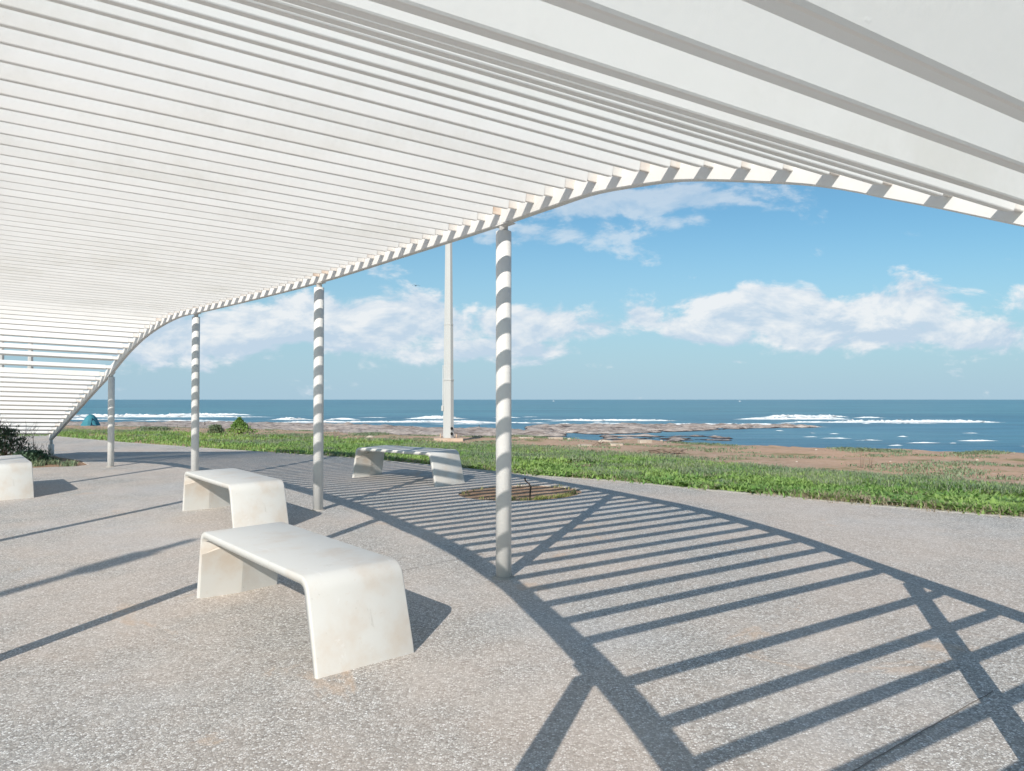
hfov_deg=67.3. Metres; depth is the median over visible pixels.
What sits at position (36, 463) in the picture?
bed weeds
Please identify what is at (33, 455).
shrub
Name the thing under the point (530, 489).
broken sapling
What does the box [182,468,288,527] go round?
bench
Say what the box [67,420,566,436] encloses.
shore rocks
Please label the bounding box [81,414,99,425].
tent
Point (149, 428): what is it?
bush
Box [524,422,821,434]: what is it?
reef
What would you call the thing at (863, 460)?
dry stalk
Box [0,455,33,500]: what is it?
bench
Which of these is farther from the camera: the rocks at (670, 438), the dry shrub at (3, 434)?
the rocks at (670, 438)
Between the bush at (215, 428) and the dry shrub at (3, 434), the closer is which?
the dry shrub at (3, 434)
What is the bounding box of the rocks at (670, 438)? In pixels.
[599,434,732,441]
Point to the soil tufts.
(960, 470)
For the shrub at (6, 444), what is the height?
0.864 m
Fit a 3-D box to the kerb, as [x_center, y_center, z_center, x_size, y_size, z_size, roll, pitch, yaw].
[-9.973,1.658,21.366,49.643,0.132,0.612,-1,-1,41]
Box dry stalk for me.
[860,451,874,467]
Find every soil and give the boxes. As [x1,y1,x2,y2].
[0,454,86,467]
[459,486,580,500]
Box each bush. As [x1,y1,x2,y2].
[132,426,179,430]
[207,423,225,433]
[222,417,259,433]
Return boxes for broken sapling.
[524,478,531,500]
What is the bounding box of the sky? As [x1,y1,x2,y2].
[4,181,1023,399]
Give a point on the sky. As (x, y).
(698, 290)
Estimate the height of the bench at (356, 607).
0.520 m
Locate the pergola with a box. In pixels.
[0,0,1023,579]
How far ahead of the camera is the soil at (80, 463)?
15.94 m
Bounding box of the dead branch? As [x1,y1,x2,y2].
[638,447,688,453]
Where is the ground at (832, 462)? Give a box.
[47,426,1023,484]
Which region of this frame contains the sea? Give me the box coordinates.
[65,400,1023,452]
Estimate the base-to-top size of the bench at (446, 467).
0.520 m
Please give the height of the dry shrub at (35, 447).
0.469 m
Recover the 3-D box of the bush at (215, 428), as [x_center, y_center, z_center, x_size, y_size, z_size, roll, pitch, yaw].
[-10.842,1.601,28.160,0.775,0.434,0.786,0,-1,0]
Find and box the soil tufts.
[64,425,1023,480]
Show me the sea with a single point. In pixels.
(1004, 431)
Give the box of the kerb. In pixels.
[31,434,1023,517]
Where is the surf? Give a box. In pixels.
[58,413,994,445]
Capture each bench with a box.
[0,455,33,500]
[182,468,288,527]
[197,522,413,678]
[352,445,464,486]
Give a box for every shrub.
[0,414,37,454]
[0,424,32,455]
[12,449,62,462]
[33,442,50,456]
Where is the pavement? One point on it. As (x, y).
(616, 626)
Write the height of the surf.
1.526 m
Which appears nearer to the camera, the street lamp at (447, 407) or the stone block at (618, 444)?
the stone block at (618, 444)
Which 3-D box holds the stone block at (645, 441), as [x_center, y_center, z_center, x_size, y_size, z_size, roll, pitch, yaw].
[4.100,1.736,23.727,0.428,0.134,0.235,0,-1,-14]
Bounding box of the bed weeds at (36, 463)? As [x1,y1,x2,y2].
[31,459,77,466]
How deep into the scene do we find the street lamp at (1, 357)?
46.95 m
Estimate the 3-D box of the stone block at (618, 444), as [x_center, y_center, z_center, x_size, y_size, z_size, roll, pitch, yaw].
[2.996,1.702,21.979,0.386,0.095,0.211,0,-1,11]
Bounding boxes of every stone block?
[610,443,623,445]
[637,439,652,442]
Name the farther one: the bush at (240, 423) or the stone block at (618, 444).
the bush at (240, 423)
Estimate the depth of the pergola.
3.58 m
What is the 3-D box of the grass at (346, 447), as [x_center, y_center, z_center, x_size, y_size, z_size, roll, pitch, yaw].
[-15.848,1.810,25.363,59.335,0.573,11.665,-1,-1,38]
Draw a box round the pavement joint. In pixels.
[406,554,993,770]
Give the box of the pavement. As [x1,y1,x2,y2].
[0,434,1023,770]
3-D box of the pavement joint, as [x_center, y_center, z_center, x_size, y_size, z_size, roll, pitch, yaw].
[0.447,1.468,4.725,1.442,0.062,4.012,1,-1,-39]
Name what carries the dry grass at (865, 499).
on the ground at (832, 462)
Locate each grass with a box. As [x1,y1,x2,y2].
[1,428,1023,516]
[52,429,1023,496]
[274,435,1023,517]
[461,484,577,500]
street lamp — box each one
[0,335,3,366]
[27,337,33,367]
[434,243,462,441]

